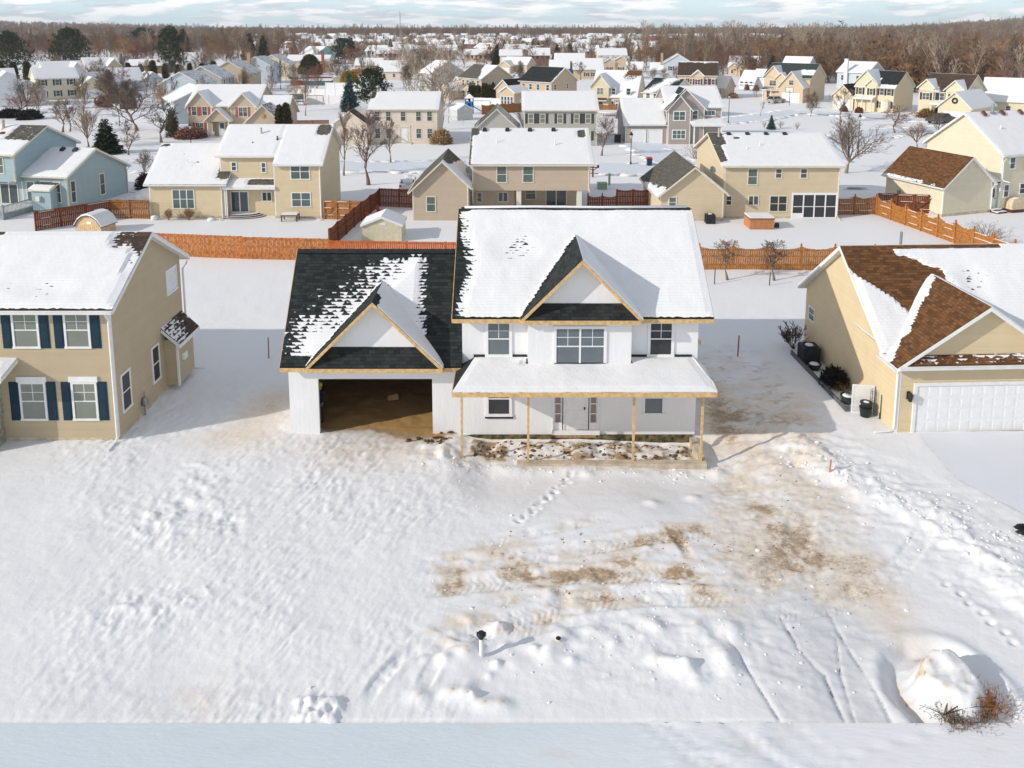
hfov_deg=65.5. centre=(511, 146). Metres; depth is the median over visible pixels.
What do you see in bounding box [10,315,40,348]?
window
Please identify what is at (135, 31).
pine tree
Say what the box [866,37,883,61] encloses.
wood edge tree
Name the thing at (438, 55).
leafless tree
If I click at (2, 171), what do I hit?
window
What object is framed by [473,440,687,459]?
earth crumbs
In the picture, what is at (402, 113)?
window
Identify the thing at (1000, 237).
leafless shrub
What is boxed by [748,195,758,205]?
window
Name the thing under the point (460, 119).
chain link fence
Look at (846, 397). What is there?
plant pot
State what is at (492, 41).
suburb house
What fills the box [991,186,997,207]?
door
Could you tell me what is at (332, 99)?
vinyl fence
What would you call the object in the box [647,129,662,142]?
garage door
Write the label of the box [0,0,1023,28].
sky
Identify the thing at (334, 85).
vinyl fence
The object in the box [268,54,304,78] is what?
lemon house
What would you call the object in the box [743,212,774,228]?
hot tub
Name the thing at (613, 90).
window
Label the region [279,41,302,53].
suburb house
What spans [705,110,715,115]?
window
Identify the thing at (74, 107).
street
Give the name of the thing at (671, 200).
window
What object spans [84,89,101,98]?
garage door
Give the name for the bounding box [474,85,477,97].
arborvitae
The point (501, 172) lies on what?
window
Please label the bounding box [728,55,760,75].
gable front house
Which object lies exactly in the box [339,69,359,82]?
clipped conifer
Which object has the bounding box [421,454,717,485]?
snow lumps
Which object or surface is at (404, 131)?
door
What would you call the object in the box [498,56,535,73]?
house
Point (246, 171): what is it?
beige house
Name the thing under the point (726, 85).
snowy garage
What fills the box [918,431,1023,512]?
driveway
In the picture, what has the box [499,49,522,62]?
white roof house
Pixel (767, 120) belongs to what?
snow bank
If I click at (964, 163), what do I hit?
cream house
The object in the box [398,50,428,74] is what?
peach gable house
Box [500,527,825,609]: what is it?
earth crumbs
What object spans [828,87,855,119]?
leafless tree
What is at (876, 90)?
cream porch house
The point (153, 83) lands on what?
leafless tree
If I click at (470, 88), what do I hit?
arborvitae
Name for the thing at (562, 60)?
slate white house
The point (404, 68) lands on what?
leafless tree
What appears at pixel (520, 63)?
leafless tree
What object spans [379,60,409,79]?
white house
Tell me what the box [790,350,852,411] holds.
bed edging
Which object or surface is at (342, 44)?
pine tree
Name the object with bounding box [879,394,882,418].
garden tool
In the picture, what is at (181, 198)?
window
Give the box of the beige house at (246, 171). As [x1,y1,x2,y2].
[143,124,342,220]
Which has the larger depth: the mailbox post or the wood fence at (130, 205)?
the mailbox post
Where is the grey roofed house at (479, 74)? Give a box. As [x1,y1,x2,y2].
[436,64,513,99]
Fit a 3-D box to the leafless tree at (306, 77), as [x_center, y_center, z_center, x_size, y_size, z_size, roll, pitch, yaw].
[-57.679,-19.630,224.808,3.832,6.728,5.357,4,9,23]
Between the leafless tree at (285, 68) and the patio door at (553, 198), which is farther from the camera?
the leafless tree at (285, 68)
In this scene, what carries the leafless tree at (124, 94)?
on the ground at (216, 540)
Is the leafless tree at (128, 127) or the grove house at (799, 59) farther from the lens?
the grove house at (799, 59)
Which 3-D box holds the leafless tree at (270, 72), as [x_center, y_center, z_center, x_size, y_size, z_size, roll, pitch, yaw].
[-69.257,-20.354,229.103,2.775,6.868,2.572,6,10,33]
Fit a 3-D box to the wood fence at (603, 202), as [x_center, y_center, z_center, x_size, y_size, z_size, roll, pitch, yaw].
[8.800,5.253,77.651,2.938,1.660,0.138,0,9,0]
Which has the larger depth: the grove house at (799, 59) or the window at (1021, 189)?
the grove house at (799, 59)
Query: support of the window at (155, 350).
in the tan house at (99, 330)
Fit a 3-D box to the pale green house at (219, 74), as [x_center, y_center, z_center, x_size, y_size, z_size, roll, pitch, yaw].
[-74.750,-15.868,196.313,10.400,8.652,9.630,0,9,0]
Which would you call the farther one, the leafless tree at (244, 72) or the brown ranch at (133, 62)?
the brown ranch at (133, 62)
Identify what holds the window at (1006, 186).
in the cream house at (964, 163)
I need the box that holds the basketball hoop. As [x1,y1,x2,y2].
[785,87,793,104]
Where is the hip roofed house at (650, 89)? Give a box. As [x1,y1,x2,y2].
[641,77,691,97]
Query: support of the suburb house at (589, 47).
on the ground at (216, 540)
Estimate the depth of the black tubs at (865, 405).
35.54 m
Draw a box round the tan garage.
[625,62,643,70]
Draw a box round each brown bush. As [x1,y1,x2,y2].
[93,92,136,106]
[117,96,137,108]
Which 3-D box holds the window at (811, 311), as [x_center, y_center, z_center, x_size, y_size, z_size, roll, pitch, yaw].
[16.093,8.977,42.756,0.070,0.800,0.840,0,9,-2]
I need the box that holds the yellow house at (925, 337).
[798,231,1023,432]
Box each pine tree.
[0,30,36,68]
[43,25,97,60]
[123,27,156,44]
[152,25,187,71]
[332,37,362,62]
[353,66,394,103]
[766,55,775,67]
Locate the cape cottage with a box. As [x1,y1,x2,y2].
[181,52,195,66]
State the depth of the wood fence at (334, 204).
72.28 m
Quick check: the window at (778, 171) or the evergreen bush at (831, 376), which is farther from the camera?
the window at (778, 171)
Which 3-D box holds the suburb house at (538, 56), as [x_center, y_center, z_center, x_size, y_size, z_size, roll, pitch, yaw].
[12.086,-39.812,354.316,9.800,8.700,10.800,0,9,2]
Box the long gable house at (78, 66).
[36,60,107,92]
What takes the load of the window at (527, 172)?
in the pinkish tan house at (529, 166)
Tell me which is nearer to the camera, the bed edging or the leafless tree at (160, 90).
the bed edging
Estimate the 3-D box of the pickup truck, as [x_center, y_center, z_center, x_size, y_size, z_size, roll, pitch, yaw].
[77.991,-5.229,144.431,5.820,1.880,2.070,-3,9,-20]
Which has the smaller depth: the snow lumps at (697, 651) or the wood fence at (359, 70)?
the snow lumps at (697, 651)
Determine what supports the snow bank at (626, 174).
on the ground at (216, 540)
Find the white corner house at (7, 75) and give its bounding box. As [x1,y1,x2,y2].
[0,68,48,106]
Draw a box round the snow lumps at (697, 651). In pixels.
[309,506,942,723]
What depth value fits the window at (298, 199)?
72.49 m
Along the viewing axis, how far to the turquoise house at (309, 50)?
373.37 m
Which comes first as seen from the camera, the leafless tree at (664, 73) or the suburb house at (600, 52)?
the leafless tree at (664, 73)
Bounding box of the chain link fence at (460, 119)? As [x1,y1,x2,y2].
[445,115,476,124]
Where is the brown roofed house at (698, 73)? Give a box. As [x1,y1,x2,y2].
[677,61,717,85]
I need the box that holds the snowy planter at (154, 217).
[151,215,158,220]
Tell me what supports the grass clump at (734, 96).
on the ground at (216, 540)
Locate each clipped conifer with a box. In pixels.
[297,53,323,74]
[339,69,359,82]
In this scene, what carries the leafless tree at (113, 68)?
on the ground at (216, 540)
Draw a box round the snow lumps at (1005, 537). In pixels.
[776,433,1023,578]
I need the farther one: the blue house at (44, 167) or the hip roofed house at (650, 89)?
the hip roofed house at (650, 89)
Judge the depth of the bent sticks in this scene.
20.20 m
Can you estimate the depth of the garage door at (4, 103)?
173.91 m
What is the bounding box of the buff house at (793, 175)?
[639,128,845,220]
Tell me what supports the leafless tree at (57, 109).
on the ground at (216, 540)
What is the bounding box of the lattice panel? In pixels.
[851,384,874,413]
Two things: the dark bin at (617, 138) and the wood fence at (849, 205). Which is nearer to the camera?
the wood fence at (849, 205)
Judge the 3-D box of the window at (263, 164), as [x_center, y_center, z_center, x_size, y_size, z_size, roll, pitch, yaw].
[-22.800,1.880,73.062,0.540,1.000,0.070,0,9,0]
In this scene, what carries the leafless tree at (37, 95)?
on the ground at (216, 540)
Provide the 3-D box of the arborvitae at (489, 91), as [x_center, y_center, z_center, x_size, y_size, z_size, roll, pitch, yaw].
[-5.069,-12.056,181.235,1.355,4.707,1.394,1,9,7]
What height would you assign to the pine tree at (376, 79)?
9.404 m
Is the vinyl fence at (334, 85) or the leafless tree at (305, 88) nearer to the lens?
the leafless tree at (305, 88)
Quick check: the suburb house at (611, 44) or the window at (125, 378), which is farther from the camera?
the suburb house at (611, 44)
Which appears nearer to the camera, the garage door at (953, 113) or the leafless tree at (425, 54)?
the garage door at (953, 113)
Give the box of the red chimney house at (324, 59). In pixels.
[287,51,333,72]
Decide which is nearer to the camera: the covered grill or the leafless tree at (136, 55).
the covered grill
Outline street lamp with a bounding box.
[629,132,632,163]
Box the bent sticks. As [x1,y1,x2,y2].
[920,697,987,714]
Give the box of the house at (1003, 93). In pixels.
[984,77,1023,110]
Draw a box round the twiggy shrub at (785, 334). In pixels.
[778,320,809,348]
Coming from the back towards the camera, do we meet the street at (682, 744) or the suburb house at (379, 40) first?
the suburb house at (379, 40)
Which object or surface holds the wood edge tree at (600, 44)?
on the ground at (216, 540)
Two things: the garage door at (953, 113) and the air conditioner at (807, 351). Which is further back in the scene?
the garage door at (953, 113)
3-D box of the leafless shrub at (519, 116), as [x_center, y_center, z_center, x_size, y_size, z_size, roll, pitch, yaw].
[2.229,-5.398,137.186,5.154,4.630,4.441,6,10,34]
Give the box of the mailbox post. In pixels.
[590,165,598,176]
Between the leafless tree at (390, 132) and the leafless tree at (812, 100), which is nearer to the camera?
the leafless tree at (390, 132)
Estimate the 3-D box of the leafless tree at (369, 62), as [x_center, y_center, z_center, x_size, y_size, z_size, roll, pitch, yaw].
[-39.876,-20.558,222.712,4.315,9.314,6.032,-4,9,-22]
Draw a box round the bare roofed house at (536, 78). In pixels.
[494,66,578,103]
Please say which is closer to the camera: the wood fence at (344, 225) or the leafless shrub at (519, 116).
the wood fence at (344, 225)
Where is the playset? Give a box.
[448,94,490,112]
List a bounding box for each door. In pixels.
[0,183,19,203]
[1,96,16,106]
[22,95,44,105]
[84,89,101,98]
[146,82,159,89]
[218,122,225,134]
[230,191,249,212]
[400,128,407,142]
[545,191,566,205]
[562,397,588,429]
[631,129,645,142]
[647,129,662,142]
[781,92,799,102]
[834,98,850,109]
[910,381,1023,432]
[941,110,962,121]
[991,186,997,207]
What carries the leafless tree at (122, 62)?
on the ground at (216, 540)
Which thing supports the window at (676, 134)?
in the taupe house at (679, 115)
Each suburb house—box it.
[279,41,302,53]
[311,39,321,45]
[320,39,335,42]
[321,42,337,52]
[364,39,381,44]
[365,45,388,57]
[375,36,388,41]
[376,47,401,59]
[393,44,413,53]
[414,45,434,59]
[437,45,457,59]
[463,49,488,60]
[464,40,477,48]
[483,39,500,44]
[503,44,526,56]
[511,36,521,43]
[520,38,536,44]
[528,48,549,66]
[532,37,544,44]
[552,39,563,42]
[561,48,584,52]
[572,42,587,47]
[585,45,605,57]
[595,48,627,57]
[603,41,619,46]
[611,38,624,46]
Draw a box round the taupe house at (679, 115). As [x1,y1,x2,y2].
[615,86,725,144]
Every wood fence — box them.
[33,200,110,230]
[108,199,149,218]
[155,233,241,258]
[241,236,328,259]
[297,120,328,123]
[323,200,362,219]
[328,189,379,246]
[329,240,455,248]
[352,69,363,74]
[379,188,412,207]
[482,103,522,114]
[587,193,616,205]
[598,104,617,112]
[616,189,648,205]
[699,243,875,269]
[837,193,876,214]
[875,194,1016,243]
[878,193,931,213]
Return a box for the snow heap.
[133,188,149,201]
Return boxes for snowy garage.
[716,75,735,96]
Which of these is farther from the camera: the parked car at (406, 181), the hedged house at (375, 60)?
the hedged house at (375, 60)
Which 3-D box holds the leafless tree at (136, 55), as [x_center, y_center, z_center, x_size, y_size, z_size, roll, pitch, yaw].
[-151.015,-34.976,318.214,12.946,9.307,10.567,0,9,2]
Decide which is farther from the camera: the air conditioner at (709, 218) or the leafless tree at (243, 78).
the leafless tree at (243, 78)
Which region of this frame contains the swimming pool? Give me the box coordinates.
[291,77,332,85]
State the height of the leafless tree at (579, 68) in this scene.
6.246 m
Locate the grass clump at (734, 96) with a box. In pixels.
[728,92,738,98]
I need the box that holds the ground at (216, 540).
[0,26,1023,723]
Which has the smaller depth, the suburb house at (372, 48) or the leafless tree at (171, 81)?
the leafless tree at (171, 81)
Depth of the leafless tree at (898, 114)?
130.42 m
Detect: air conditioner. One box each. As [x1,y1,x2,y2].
[704,213,715,223]
[797,341,820,364]
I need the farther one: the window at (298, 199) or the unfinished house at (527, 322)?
the window at (298, 199)
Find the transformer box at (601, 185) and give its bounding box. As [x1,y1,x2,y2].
[597,182,607,188]
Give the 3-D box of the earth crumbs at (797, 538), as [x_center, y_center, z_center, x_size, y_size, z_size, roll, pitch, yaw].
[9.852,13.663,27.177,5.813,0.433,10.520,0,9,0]
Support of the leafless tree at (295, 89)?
on the ground at (216, 540)
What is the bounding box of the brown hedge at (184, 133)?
[171,126,207,139]
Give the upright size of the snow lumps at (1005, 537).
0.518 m
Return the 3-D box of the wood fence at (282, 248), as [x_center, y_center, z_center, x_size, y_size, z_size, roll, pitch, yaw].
[-17.000,7.772,59.695,6.733,2.032,0.121,1,9,5]
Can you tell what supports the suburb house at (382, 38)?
on the ground at (216, 540)
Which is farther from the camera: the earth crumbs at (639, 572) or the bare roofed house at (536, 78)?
the bare roofed house at (536, 78)
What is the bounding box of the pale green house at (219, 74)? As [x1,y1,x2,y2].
[194,64,235,83]
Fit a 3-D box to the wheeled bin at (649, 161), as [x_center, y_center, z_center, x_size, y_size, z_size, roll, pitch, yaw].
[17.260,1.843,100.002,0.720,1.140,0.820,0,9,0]
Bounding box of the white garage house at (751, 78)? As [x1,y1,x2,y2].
[738,69,766,88]
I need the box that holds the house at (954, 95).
[916,73,996,121]
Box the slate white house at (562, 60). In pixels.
[549,53,584,73]
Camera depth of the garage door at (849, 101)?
169.07 m
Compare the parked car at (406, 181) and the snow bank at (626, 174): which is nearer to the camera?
the parked car at (406, 181)
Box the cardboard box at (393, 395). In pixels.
[387,391,398,400]
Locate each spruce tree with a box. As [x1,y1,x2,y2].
[90,119,128,154]
[176,28,193,51]
[240,33,257,59]
[257,35,269,56]
[339,71,359,111]
[491,45,499,64]
[551,44,560,59]
[566,42,572,52]
[766,115,776,129]
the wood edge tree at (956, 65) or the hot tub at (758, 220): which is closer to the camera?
the hot tub at (758, 220)
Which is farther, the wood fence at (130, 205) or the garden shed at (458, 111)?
the garden shed at (458, 111)
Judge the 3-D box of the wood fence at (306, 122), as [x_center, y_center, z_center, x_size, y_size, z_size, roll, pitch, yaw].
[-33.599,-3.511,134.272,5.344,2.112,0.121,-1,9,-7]
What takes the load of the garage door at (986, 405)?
in the yellow house at (925, 337)
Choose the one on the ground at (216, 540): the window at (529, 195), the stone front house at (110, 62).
the stone front house at (110, 62)
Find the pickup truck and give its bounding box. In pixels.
[925,112,955,123]
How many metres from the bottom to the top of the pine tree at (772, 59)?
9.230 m
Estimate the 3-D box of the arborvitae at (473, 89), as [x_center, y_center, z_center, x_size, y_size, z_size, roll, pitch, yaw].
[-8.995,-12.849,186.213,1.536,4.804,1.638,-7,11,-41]
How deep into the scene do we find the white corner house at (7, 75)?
174.26 m
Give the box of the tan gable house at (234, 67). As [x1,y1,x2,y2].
[219,59,261,83]
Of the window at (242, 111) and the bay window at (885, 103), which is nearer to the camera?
the window at (242, 111)
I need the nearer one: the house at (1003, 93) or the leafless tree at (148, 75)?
the house at (1003, 93)
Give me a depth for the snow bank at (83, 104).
172.48 m
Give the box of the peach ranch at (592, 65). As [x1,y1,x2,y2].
[571,58,603,78]
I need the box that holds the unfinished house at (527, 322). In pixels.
[279,205,717,469]
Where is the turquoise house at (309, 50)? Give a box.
[299,46,335,61]
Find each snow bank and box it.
[36,90,152,113]
[123,125,944,176]
[619,143,696,163]
[722,110,943,123]
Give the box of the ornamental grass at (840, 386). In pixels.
[834,380,851,391]
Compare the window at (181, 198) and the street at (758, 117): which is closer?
the window at (181, 198)
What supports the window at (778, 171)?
in the buff house at (793, 175)
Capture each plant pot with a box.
[807,360,821,370]
[840,386,854,404]
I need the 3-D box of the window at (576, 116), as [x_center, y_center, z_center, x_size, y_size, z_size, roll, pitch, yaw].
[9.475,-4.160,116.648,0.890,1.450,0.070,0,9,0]
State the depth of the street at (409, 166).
100.67 m
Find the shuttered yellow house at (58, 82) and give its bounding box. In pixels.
[28,67,103,99]
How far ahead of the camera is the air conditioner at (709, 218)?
70.56 m
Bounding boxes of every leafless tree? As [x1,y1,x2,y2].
[1,93,42,108]
[7,76,40,108]
[25,79,49,109]
[44,97,76,131]
[49,54,64,60]
[57,99,80,131]
[59,103,102,146]
[73,74,91,114]
[89,57,106,71]
[90,65,173,129]
[108,66,115,82]
[115,65,131,86]
[115,119,132,139]
[119,48,146,65]
[119,53,126,65]
[119,128,141,154]
[133,149,152,171]
[138,62,162,72]
[141,67,151,96]
[142,101,179,142]
[145,78,159,100]
[153,78,172,105]
[163,59,173,76]
[170,77,178,90]
[182,46,224,64]
[193,57,200,68]
[232,71,249,83]
[238,66,252,80]
[263,76,279,93]
[266,64,274,81]
[274,59,282,88]
[282,63,289,75]
[285,64,305,85]
[285,79,309,105]
[297,66,313,87]
[301,73,313,115]
[308,63,324,88]
[323,57,360,76]
[335,106,354,175]
[343,109,391,184]
[356,52,365,68]
[367,58,374,68]
[377,119,398,162]
[388,32,420,89]
[399,64,412,86]
[401,42,418,87]
[405,39,475,124]
[409,34,426,84]
[411,27,432,70]
[427,32,448,60]
[473,53,482,63]
[482,50,493,64]
[512,61,523,77]
[517,64,524,77]
[540,52,548,64]
[572,61,586,79]
[592,119,616,155]
[625,56,631,69]
[642,67,657,78]
[656,50,664,61]
[658,67,669,77]
[669,65,677,77]
[712,240,745,279]
[759,240,792,280]
[804,91,820,115]
[825,110,890,172]
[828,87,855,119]
[874,104,924,132]
[893,119,935,146]
[930,113,948,129]
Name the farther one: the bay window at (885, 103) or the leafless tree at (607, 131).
the bay window at (885, 103)
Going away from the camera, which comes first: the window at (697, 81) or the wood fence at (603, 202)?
the wood fence at (603, 202)
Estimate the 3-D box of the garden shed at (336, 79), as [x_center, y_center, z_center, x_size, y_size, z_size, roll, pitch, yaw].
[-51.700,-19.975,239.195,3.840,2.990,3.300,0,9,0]
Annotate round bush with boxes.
[854,107,863,112]
[916,108,935,117]
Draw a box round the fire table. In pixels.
[281,212,299,221]
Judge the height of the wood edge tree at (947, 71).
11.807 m
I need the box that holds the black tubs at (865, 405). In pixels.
[859,399,872,417]
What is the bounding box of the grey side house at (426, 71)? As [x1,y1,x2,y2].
[418,60,463,90]
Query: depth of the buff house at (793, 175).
72.51 m
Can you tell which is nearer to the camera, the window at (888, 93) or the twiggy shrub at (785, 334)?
the twiggy shrub at (785, 334)
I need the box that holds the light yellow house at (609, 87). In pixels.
[589,70,644,109]
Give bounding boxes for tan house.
[0,231,204,451]
[184,84,299,136]
[407,124,593,219]
[761,62,826,102]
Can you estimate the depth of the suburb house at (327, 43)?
523.95 m
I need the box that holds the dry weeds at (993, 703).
[968,675,1019,725]
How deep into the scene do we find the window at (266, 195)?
73.47 m
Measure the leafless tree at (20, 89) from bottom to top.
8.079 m
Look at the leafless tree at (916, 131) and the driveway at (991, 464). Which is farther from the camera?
the leafless tree at (916, 131)
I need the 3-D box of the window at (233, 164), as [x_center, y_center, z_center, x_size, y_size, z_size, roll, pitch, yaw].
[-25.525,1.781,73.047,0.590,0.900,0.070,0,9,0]
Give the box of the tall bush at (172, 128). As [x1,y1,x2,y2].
[164,105,179,137]
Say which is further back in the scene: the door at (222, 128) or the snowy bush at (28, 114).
the snowy bush at (28, 114)
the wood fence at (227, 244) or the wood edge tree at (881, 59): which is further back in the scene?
the wood edge tree at (881, 59)
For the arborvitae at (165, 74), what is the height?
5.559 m
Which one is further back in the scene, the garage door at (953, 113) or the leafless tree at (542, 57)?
the leafless tree at (542, 57)
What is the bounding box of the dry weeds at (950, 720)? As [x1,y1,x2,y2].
[915,701,996,735]
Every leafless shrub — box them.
[510,103,522,126]
[597,113,615,127]
[682,144,696,158]
[963,219,1016,238]
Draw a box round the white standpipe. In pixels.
[476,630,485,656]
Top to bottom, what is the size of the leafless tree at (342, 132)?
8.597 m
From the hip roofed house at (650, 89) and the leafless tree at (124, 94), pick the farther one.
the hip roofed house at (650, 89)
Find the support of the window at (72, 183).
in the blue house at (44, 167)
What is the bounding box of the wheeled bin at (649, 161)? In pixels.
[646,157,652,165]
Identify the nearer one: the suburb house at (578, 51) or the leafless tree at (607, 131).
the leafless tree at (607, 131)
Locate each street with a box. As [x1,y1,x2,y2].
[0,721,1023,767]
[36,90,159,112]
[125,126,943,173]
[722,110,948,122]
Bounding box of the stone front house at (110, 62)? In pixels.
[80,57,120,71]
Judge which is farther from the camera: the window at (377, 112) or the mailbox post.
the window at (377, 112)
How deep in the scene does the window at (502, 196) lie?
75.12 m
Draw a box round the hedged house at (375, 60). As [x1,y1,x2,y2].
[354,58,383,73]
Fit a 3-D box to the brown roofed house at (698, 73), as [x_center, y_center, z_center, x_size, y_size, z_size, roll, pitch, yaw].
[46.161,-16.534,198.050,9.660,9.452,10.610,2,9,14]
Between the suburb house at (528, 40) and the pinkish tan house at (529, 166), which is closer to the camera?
the pinkish tan house at (529, 166)
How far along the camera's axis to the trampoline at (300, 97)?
177.45 m
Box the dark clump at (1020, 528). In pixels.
[1013,523,1023,534]
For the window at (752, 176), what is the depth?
72.17 m
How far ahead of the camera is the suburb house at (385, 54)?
369.12 m
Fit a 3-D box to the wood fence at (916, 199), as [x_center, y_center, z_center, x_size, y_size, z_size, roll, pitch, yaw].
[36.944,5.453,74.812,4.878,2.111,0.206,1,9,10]
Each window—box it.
[0,157,4,173]
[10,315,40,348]
[15,376,48,420]
[26,181,33,201]
[52,182,61,202]
[62,315,91,348]
[68,376,99,420]
[70,180,76,203]
[99,173,105,195]
[120,367,133,413]
[151,342,161,384]
[165,264,177,296]
[171,189,195,208]
[191,106,196,115]
[195,122,203,129]
[202,106,207,115]
[231,162,236,170]
[238,107,247,116]
[261,162,266,172]
[261,191,272,201]
[290,167,310,179]
[291,192,311,206]
[374,111,379,120]
[375,128,380,138]
[385,111,390,120]
[400,111,405,120]
[416,111,420,120]
[416,128,421,138]
[426,196,435,211]
[427,111,431,120]
[427,128,432,138]
[476,192,482,202]
[485,323,511,356]
[485,397,511,416]
[496,167,506,182]
[497,192,508,201]
[522,167,533,182]
[525,191,535,199]
[528,114,533,123]
[539,114,545,123]
[553,326,606,363]
[557,114,562,123]
[574,114,579,123]
[585,114,590,123]
[597,87,602,94]
[611,88,615,94]
[626,88,630,94]
[642,397,664,414]
[647,323,674,356]
[668,197,676,204]
[672,130,685,138]
[673,111,685,120]
[692,110,698,118]
[694,79,700,84]
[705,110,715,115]
[725,195,731,205]
[747,168,757,184]
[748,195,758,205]
[769,80,775,85]
[769,195,787,211]
[775,168,782,178]
[799,168,807,178]
[807,305,815,323]
[880,98,890,111]
[886,89,891,95]
[922,92,929,99]
[939,93,944,100]
[1003,184,1009,197]
[1009,157,1015,169]
[1019,183,1023,193]
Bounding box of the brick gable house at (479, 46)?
[476,44,495,59]
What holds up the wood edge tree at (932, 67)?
on the ground at (216, 540)
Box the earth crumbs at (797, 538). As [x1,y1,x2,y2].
[714,475,911,667]
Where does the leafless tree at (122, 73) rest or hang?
on the ground at (216, 540)
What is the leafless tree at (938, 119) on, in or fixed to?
on the ground at (216, 540)
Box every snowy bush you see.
[0,108,21,118]
[14,108,44,120]
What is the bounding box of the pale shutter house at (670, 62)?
[650,53,689,80]
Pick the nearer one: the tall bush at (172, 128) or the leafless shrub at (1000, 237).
the leafless shrub at (1000, 237)
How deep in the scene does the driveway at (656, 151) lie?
112.01 m
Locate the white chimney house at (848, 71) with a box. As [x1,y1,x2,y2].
[836,59,884,89]
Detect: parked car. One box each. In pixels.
[399,174,415,189]
[766,95,785,103]
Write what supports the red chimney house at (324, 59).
on the ground at (216, 540)
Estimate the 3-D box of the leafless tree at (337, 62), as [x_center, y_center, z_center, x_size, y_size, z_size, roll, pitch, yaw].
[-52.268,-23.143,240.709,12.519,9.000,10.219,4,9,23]
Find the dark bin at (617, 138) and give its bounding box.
[614,134,620,142]
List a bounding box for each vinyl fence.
[294,88,355,95]
[295,95,342,103]
[325,82,360,89]
[471,97,520,104]
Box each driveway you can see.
[624,143,696,163]
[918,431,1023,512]
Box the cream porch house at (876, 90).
[830,69,915,112]
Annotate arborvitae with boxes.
[9,62,20,77]
[22,61,30,79]
[148,60,157,74]
[161,63,168,78]
[186,63,192,70]
[274,104,282,123]
[281,102,292,123]
[468,82,472,100]
[471,82,474,96]
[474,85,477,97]
[476,85,481,97]
[481,83,484,97]
[483,83,487,97]
[487,84,491,97]
[490,83,495,97]
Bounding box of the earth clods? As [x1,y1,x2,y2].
[405,431,453,443]
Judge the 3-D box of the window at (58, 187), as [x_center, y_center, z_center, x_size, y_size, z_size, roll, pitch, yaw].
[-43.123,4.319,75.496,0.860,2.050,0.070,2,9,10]
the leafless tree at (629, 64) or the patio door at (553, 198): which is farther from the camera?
the leafless tree at (629, 64)
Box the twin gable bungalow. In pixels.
[602,56,629,69]
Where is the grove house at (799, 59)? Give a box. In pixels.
[782,56,815,63]
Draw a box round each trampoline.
[289,94,303,104]
[597,110,616,116]
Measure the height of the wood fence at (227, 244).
2.062 m
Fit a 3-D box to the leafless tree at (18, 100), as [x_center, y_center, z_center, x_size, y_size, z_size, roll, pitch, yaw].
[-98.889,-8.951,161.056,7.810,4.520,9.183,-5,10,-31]
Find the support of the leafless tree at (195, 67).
on the ground at (216, 540)
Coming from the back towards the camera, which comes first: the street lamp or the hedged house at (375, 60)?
the hedged house at (375, 60)
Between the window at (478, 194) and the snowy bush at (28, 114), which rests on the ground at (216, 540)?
the snowy bush at (28, 114)
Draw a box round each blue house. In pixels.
[0,120,135,219]
[158,69,218,105]
[161,83,195,123]
[246,53,281,83]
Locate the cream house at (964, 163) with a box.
[881,103,1023,216]
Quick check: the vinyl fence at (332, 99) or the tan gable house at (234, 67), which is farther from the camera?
the tan gable house at (234, 67)
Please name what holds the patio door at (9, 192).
in the blue house at (44, 167)
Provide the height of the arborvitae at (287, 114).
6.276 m
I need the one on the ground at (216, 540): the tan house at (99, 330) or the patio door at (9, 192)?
the tan house at (99, 330)
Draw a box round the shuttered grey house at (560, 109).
[473,91,599,145]
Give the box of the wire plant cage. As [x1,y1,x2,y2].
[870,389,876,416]
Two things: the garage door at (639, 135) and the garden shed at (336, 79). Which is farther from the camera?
the garden shed at (336, 79)
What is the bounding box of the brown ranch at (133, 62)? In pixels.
[127,59,174,72]
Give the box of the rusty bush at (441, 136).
[429,127,453,144]
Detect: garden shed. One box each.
[73,209,117,230]
[332,75,340,82]
[360,208,406,241]
[449,103,473,120]
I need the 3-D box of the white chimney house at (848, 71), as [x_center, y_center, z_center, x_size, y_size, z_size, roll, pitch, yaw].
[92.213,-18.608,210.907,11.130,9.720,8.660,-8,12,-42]
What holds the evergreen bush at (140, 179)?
on the ground at (216, 540)
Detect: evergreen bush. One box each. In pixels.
[133,172,148,189]
[817,363,849,390]
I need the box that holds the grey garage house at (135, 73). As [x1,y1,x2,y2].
[108,67,163,90]
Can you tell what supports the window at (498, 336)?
in the unfinished house at (527, 322)
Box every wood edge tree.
[587,38,596,56]
[596,36,606,47]
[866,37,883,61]
[870,54,901,70]
[924,52,939,74]
[925,38,948,72]
[935,47,950,72]
[945,51,959,73]
[949,56,961,73]
[966,37,990,74]
[998,60,1015,77]
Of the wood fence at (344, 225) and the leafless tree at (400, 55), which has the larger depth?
the leafless tree at (400, 55)
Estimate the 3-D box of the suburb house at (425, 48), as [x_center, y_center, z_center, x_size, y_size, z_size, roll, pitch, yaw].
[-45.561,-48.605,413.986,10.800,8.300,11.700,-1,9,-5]
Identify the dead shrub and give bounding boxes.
[162,209,171,219]
[176,208,196,219]
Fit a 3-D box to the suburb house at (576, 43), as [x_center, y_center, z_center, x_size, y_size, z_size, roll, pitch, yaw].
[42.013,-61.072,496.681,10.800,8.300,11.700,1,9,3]
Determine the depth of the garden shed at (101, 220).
67.21 m
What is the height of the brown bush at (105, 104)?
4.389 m
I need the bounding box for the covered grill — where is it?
[1006,197,1023,212]
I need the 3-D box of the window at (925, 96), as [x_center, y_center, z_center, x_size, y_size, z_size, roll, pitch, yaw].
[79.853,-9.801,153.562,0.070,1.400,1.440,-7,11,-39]

